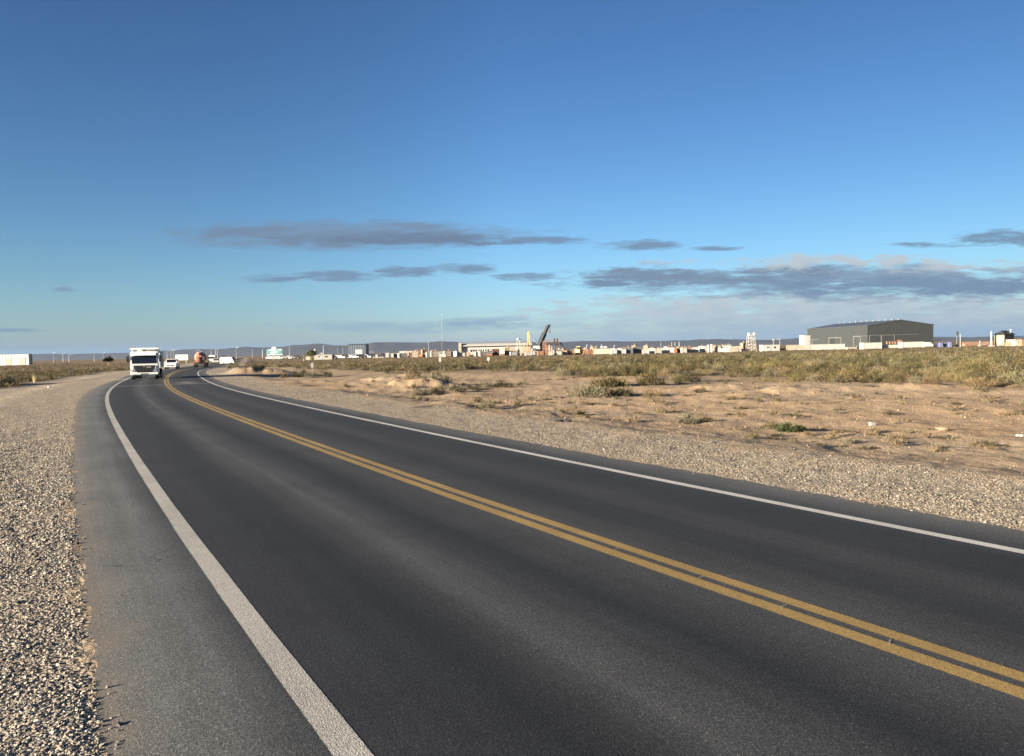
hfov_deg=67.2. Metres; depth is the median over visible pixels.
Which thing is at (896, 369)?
scrub bush
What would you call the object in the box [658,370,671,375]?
scrub bush
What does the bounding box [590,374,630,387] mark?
shrub
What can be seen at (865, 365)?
scrub bush
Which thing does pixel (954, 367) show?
scrub bush
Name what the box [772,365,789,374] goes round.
scrub bush
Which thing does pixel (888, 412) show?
dry weed
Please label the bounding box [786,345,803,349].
wall panel run
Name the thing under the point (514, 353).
equipment crate
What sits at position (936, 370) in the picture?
scrub bush
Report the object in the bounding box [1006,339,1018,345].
house
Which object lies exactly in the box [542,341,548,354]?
scaffold tower
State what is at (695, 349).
shipping container
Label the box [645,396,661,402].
dry weed
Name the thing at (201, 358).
mixer truck
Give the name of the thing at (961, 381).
scrub bush
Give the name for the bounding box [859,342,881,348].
shipping container
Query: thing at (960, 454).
ground
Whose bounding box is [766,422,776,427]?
shrub
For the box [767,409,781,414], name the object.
dry weed
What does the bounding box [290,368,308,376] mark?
shrub
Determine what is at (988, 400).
dry weed
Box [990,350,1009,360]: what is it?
scrub bush
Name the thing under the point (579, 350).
yellow loader
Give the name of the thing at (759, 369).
scrub bush
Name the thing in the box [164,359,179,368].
sport utility car
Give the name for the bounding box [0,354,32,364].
long shed
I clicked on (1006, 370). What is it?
scrub bush
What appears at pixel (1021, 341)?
orange shed
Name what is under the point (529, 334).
derrick
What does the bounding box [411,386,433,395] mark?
shrub
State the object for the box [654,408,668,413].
dry weed
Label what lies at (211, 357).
box truck
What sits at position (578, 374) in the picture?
scrub bush
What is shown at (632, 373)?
scrub bush
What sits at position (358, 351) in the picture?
roller door
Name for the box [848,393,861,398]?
dry weed
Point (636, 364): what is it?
scrub bush
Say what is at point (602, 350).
shipping container
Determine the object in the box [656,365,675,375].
scrub bush
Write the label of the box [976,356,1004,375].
scrub bush
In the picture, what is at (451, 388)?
shrub
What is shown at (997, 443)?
dry weed
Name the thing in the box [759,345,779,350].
site cabin
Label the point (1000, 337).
house
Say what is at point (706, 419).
shrub
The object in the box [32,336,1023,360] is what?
hills
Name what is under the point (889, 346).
shipping container
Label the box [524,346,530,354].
pipe rack
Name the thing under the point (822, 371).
scrub bush
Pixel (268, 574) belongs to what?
road
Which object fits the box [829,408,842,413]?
dry weed
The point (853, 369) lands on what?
scrub bush
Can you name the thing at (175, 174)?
sky
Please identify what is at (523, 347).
pipe rack
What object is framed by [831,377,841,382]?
scrub bush
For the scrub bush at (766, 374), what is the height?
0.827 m
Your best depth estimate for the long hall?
419.75 m
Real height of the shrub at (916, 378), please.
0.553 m
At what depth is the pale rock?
18.91 m
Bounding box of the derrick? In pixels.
[528,332,537,352]
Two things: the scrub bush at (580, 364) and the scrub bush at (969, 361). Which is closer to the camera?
the scrub bush at (969, 361)
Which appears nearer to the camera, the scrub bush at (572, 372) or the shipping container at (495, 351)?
the scrub bush at (572, 372)
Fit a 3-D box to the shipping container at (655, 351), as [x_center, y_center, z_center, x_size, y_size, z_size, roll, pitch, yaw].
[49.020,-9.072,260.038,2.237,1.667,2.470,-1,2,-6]
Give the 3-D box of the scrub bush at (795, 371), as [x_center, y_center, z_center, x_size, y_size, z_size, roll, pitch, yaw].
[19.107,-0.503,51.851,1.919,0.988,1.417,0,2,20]
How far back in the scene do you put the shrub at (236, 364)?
119.96 m
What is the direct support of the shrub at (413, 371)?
on the ground
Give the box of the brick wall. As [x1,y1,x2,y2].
[962,341,992,345]
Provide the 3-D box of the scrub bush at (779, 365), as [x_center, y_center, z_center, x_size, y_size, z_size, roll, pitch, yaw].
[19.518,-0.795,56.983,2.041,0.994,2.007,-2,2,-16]
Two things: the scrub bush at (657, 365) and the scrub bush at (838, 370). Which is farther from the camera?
the scrub bush at (657, 365)
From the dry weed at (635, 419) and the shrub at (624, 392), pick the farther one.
the shrub at (624, 392)
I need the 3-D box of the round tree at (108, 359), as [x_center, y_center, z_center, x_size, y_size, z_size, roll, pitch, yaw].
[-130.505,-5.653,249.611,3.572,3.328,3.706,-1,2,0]
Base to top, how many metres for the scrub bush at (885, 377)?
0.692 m
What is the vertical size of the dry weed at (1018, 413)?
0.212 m
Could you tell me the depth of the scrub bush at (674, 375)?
51.36 m
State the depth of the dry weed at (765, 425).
19.94 m
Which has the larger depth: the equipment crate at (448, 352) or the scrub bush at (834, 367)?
the equipment crate at (448, 352)
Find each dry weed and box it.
[513,399,524,405]
[624,416,641,422]
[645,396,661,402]
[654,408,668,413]
[724,426,739,429]
[735,411,751,415]
[743,431,757,437]
[759,423,769,428]
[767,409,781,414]
[787,411,807,417]
[817,435,833,438]
[827,430,844,436]
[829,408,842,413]
[840,438,856,443]
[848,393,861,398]
[855,445,877,449]
[860,426,880,433]
[882,409,894,414]
[882,435,897,441]
[887,434,904,438]
[892,439,906,445]
[901,429,918,432]
[922,446,940,452]
[923,434,945,438]
[928,443,946,448]
[941,404,959,409]
[942,433,957,438]
[967,441,984,446]
[976,438,994,446]
[978,397,996,402]
[987,442,1011,447]
[991,411,1014,414]
[1007,410,1022,415]
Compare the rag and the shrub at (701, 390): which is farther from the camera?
the shrub at (701, 390)
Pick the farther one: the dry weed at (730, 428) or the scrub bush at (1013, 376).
the scrub bush at (1013, 376)
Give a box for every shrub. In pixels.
[226,356,239,367]
[250,363,264,368]
[280,373,287,377]
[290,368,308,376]
[302,370,319,377]
[317,368,332,376]
[403,366,423,379]
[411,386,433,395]
[421,371,456,381]
[430,386,446,394]
[441,383,467,391]
[461,383,483,389]
[478,400,498,407]
[482,381,491,387]
[493,381,515,387]
[517,380,528,384]
[564,381,609,397]
[570,410,586,414]
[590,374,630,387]
[602,387,634,396]
[633,365,667,385]
[637,388,666,396]
[672,376,682,383]
[675,413,697,423]
[692,387,710,392]
[696,416,714,422]
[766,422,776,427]
[771,417,807,432]
[857,371,881,382]
[905,373,932,382]
[976,369,999,383]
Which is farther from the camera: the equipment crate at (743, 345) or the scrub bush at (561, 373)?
the equipment crate at (743, 345)
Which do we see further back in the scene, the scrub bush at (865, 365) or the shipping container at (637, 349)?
the shipping container at (637, 349)
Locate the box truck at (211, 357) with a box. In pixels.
[208,355,215,362]
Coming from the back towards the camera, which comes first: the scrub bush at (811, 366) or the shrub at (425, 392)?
the scrub bush at (811, 366)
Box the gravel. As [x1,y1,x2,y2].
[0,378,1023,755]
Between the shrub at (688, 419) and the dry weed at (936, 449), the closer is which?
the dry weed at (936, 449)
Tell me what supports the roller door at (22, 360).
in the long shed at (15, 359)
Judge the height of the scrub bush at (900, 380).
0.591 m
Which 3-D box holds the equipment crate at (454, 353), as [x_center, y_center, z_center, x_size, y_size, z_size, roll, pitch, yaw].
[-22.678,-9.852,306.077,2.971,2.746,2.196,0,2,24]
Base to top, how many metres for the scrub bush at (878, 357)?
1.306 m
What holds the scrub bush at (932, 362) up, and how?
on the ground
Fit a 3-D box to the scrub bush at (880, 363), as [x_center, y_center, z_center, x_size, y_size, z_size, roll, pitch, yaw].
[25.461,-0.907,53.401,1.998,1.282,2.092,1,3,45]
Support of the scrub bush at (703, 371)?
on the ground
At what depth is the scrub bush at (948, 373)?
42.46 m
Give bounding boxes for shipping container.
[492,349,498,355]
[504,351,515,355]
[593,348,610,354]
[626,348,632,353]
[633,347,642,353]
[653,349,661,353]
[667,347,673,352]
[680,348,686,352]
[692,347,698,352]
[698,346,704,351]
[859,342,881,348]
[882,345,898,348]
[898,342,923,347]
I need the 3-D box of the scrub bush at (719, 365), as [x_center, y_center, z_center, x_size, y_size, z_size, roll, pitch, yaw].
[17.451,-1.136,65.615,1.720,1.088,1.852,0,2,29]
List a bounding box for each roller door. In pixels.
[4,358,11,364]
[18,357,25,364]
[355,349,361,353]
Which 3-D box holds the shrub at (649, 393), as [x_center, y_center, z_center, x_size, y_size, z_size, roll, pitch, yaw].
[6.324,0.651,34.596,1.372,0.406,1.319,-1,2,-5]
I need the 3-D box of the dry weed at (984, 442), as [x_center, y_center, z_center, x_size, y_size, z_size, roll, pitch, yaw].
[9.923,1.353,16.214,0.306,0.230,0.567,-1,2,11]
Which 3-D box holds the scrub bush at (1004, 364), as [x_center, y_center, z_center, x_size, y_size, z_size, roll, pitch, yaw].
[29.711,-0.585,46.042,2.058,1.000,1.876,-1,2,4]
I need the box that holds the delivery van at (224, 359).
[220,357,237,362]
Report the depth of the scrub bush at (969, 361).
48.83 m
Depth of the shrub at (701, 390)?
35.52 m
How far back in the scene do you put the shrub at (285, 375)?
72.07 m
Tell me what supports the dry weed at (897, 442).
on the ground
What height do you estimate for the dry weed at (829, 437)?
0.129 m
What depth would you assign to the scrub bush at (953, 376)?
40.25 m
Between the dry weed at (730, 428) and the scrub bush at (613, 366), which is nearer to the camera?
the dry weed at (730, 428)
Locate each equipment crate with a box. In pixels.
[397,352,407,357]
[411,349,417,357]
[430,349,437,356]
[444,349,450,356]
[451,350,458,356]
[478,350,487,355]
[510,350,516,355]
[740,341,746,349]
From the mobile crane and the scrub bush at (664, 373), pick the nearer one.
the scrub bush at (664, 373)
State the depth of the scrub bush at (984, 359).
50.35 m
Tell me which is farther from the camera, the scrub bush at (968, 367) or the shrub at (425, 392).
the scrub bush at (968, 367)
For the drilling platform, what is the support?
on the ground
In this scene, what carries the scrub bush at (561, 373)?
on the ground
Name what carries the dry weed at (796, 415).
on the ground
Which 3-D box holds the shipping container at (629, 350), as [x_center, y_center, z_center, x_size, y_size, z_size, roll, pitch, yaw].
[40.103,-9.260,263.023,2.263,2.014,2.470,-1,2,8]
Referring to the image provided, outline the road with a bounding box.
[70,358,1023,755]
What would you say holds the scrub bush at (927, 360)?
on the ground
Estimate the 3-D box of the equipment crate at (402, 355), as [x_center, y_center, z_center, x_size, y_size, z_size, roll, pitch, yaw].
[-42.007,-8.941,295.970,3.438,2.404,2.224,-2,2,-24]
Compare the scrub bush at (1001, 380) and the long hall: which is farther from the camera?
the long hall
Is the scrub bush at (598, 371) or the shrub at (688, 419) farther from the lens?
the scrub bush at (598, 371)
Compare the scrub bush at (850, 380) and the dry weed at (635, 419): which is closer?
the dry weed at (635, 419)
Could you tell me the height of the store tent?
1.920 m
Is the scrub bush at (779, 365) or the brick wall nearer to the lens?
the scrub bush at (779, 365)
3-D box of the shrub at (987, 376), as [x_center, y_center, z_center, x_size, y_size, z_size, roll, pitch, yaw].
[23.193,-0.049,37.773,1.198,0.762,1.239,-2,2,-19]
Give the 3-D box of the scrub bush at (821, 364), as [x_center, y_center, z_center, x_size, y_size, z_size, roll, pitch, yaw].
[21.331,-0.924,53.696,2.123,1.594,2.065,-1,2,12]
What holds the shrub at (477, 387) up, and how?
on the ground
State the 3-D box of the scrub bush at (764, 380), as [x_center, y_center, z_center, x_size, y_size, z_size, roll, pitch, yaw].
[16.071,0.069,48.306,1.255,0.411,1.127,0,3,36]
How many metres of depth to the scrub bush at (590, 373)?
56.91 m
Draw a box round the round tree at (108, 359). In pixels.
[103,356,112,364]
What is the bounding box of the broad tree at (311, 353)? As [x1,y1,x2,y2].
[305,348,316,359]
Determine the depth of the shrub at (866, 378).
41.88 m
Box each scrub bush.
[553,362,570,375]
[568,361,583,370]
[569,366,579,375]
[574,370,588,376]
[581,368,597,377]
[588,368,603,376]
[591,367,606,376]
[601,367,618,375]
[603,363,630,374]
[615,364,636,375]
[626,360,639,367]
[641,359,660,367]
[646,364,661,372]
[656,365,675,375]
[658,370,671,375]
[665,369,688,375]
[666,372,682,379]
[671,368,693,381]
[682,361,701,371]
[682,370,703,381]
[690,367,710,375]
[709,366,725,371]
[710,361,726,370]
[720,362,759,376]
[725,360,746,370]
[750,365,767,372]
[758,366,778,376]
[761,376,775,381]
[762,356,786,369]
[767,361,787,371]
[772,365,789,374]
[777,369,794,376]
[783,365,807,376]
[785,373,802,381]
[791,360,821,374]
[796,370,812,379]
[802,373,822,381]
[803,358,829,364]
[805,360,828,374]
[811,375,827,381]
[813,367,834,375]
[821,370,842,381]
[822,362,842,371]
[823,360,844,368]
[826,371,844,381]
[831,361,853,371]
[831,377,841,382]
[833,372,856,381]
[837,359,870,382]
[837,365,864,380]
[856,360,869,370]
[859,362,896,381]
[864,356,887,366]
[865,364,886,372]
[868,359,887,370]
[870,369,904,380]
[876,372,896,381]
[883,362,911,371]
[883,374,904,382]
[884,363,910,370]
[887,364,902,373]
[892,370,910,380]
[896,366,924,381]
[900,355,918,361]
[907,363,922,370]
[917,365,956,373]
[917,375,942,384]
[919,356,936,367]
[921,364,945,377]
[921,371,941,380]
[922,358,942,368]
[930,367,960,377]
[934,368,965,380]
[936,357,952,366]
[938,369,963,380]
[944,362,965,372]
[947,360,961,368]
[949,350,970,363]
[951,357,980,371]
[955,367,979,383]
[956,368,973,378]
[958,360,989,373]
[961,375,1000,386]
[963,369,987,380]
[970,352,995,367]
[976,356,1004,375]
[978,359,997,370]
[989,350,1013,365]
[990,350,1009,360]
[990,361,1023,374]
[993,376,1008,385]
[996,358,1023,378]
[997,359,1018,373]
[997,368,1023,384]
[1010,363,1023,380]
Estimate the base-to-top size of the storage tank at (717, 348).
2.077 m
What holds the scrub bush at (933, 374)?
on the ground
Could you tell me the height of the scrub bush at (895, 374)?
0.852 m
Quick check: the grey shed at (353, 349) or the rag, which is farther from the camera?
the grey shed at (353, 349)
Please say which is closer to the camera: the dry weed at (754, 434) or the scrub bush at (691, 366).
the dry weed at (754, 434)
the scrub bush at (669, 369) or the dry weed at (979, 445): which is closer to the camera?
the dry weed at (979, 445)
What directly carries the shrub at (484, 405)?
on the ground
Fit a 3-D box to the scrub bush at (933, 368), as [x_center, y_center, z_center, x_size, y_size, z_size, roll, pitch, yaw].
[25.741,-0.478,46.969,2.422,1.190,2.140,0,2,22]
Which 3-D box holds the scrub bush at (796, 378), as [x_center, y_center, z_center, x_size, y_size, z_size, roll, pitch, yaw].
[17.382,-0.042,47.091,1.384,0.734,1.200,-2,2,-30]
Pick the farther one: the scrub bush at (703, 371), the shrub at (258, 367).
the shrub at (258, 367)
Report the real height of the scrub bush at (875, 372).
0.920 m
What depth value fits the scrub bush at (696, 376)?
49.04 m
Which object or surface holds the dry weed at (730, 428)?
on the ground
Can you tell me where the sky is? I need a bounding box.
[0,0,1023,353]
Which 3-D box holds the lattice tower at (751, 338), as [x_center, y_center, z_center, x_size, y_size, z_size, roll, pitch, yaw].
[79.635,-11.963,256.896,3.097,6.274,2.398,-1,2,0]
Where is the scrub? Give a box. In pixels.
[0,345,1023,387]
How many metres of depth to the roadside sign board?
329.62 m
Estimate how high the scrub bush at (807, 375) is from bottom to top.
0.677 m
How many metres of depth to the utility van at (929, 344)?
261.62 m
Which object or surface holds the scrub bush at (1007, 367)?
on the ground
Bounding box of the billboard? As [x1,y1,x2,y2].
[175,355,187,363]
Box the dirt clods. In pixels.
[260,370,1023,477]
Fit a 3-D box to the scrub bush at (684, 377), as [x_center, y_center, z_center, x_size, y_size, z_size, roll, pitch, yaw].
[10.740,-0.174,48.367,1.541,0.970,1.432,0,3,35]
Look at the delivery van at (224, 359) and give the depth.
204.77 m
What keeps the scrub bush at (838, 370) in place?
on the ground
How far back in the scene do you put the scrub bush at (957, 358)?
57.73 m
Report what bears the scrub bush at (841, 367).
on the ground
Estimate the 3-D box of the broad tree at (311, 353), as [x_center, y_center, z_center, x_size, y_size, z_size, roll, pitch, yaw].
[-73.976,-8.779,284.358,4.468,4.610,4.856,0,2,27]
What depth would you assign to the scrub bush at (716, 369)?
62.83 m
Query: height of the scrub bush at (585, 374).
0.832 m
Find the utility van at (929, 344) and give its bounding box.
[924,342,932,346]
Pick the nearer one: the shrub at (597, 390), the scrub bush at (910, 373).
the shrub at (597, 390)
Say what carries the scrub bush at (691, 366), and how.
on the ground
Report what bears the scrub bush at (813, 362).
on the ground
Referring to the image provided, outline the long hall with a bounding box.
[458,341,531,354]
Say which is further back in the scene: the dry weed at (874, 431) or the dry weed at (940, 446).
the dry weed at (874, 431)
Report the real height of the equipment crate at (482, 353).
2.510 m
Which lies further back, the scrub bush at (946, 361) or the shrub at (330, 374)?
the shrub at (330, 374)
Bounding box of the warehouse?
[807,319,934,347]
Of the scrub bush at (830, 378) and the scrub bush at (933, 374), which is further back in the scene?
the scrub bush at (830, 378)
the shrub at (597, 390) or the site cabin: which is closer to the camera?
the shrub at (597, 390)
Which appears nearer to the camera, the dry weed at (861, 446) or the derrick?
the dry weed at (861, 446)
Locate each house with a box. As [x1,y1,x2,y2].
[314,354,334,359]
[993,329,1015,345]
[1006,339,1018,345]
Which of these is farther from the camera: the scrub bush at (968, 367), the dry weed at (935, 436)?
the scrub bush at (968, 367)
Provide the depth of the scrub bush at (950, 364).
50.97 m
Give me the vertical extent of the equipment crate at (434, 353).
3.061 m
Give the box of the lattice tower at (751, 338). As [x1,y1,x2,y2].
[746,333,756,350]
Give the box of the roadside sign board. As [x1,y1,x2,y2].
[267,347,282,359]
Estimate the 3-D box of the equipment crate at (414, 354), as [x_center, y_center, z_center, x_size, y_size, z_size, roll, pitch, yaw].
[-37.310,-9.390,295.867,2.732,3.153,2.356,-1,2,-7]
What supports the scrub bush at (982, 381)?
on the ground
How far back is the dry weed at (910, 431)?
18.95 m
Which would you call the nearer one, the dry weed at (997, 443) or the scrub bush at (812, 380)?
the dry weed at (997, 443)
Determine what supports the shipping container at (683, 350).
on the ground
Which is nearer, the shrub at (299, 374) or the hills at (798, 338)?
the shrub at (299, 374)
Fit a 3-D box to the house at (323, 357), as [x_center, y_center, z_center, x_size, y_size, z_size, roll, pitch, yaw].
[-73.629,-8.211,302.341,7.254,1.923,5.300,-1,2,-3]
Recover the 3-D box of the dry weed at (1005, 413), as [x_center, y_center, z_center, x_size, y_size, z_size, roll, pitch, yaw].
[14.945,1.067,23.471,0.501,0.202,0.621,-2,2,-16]
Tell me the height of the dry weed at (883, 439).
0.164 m
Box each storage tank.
[715,346,722,351]
[947,342,952,346]
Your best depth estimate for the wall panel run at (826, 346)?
257.78 m
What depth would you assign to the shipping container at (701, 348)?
265.86 m
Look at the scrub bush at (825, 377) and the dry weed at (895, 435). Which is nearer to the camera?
the dry weed at (895, 435)
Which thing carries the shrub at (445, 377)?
on the ground
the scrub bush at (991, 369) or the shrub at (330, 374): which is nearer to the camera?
the scrub bush at (991, 369)
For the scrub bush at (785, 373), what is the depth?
52.57 m
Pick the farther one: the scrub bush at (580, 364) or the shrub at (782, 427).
the scrub bush at (580, 364)
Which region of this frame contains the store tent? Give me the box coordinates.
[723,346,741,351]
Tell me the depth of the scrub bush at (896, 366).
50.92 m
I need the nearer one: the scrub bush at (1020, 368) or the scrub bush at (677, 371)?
the scrub bush at (1020, 368)
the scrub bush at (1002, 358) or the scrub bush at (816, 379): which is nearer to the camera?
the scrub bush at (816, 379)
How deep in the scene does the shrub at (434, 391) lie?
39.59 m
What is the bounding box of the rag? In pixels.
[554,419,571,421]
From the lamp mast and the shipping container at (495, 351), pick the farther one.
the shipping container at (495, 351)
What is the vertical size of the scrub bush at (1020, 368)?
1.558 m
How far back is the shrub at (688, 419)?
21.85 m
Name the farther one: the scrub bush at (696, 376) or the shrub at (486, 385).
the scrub bush at (696, 376)
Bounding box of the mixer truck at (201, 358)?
[194,351,208,367]
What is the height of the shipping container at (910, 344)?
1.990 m
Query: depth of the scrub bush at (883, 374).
43.85 m
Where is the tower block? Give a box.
[799,335,809,349]
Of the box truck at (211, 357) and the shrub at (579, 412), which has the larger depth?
the box truck at (211, 357)
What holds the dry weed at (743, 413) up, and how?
on the ground
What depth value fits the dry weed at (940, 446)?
15.37 m
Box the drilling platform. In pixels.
[546,338,567,354]
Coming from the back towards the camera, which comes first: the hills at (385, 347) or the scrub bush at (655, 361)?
the hills at (385, 347)
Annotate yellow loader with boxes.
[575,346,586,354]
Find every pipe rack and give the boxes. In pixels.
[521,343,527,354]
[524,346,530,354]
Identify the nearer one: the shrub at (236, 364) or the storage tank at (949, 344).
the shrub at (236, 364)
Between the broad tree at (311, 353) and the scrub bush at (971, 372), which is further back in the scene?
the broad tree at (311, 353)
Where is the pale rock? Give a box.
[938,426,948,430]
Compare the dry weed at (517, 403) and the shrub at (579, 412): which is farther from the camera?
the dry weed at (517, 403)
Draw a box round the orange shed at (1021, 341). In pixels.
[1019,339,1023,345]
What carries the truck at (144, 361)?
on the road
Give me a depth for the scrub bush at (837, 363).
55.33 m
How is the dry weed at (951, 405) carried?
on the ground
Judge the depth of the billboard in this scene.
249.75 m
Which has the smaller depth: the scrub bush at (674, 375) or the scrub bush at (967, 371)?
the scrub bush at (967, 371)
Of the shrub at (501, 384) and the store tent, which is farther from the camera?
the store tent
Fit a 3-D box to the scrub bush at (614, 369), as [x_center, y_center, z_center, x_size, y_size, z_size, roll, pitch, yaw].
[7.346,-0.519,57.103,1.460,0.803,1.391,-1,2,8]
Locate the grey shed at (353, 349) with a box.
[337,344,368,354]
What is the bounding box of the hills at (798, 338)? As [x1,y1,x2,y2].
[775,336,1015,339]
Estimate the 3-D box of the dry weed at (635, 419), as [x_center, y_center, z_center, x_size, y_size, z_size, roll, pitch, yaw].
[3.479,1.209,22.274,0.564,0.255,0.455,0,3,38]
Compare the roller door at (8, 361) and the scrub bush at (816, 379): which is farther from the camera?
the roller door at (8, 361)
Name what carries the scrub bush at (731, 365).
on the ground
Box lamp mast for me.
[955,331,958,346]
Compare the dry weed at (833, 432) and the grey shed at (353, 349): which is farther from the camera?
the grey shed at (353, 349)
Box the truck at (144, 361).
[126,347,163,378]
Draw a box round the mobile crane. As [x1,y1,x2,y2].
[533,325,550,354]
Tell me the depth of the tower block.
261.89 m
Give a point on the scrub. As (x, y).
(518, 364)
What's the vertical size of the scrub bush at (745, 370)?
1.620 m
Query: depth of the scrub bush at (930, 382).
35.65 m
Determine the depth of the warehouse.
303.62 m
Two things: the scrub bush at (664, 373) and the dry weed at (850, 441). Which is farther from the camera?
the scrub bush at (664, 373)
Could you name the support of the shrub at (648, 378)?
on the ground
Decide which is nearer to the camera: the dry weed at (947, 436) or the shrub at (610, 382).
the dry weed at (947, 436)
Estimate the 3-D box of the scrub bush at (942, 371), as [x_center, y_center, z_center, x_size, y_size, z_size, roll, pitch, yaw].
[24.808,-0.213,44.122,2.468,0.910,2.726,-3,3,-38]
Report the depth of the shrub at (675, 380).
46.52 m
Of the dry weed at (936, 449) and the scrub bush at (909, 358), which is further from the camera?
the scrub bush at (909, 358)
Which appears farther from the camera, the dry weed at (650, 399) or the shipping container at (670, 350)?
the shipping container at (670, 350)
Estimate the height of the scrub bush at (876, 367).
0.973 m
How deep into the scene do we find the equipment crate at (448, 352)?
304.50 m
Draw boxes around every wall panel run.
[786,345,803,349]
[811,344,844,349]
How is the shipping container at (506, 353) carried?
on the ground
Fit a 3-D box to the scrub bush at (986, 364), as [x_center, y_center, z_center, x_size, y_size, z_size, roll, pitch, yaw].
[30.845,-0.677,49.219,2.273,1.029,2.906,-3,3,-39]
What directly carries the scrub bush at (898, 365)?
on the ground
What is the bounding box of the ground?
[0,340,1023,755]
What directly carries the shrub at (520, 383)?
on the ground
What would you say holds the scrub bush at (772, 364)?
on the ground
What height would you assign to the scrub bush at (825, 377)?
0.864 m
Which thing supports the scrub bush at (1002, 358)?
on the ground
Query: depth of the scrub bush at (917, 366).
53.28 m
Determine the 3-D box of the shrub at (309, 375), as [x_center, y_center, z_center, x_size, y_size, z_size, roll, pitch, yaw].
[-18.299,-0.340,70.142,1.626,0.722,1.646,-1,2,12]
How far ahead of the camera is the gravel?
8.82 m
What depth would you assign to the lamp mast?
259.76 m

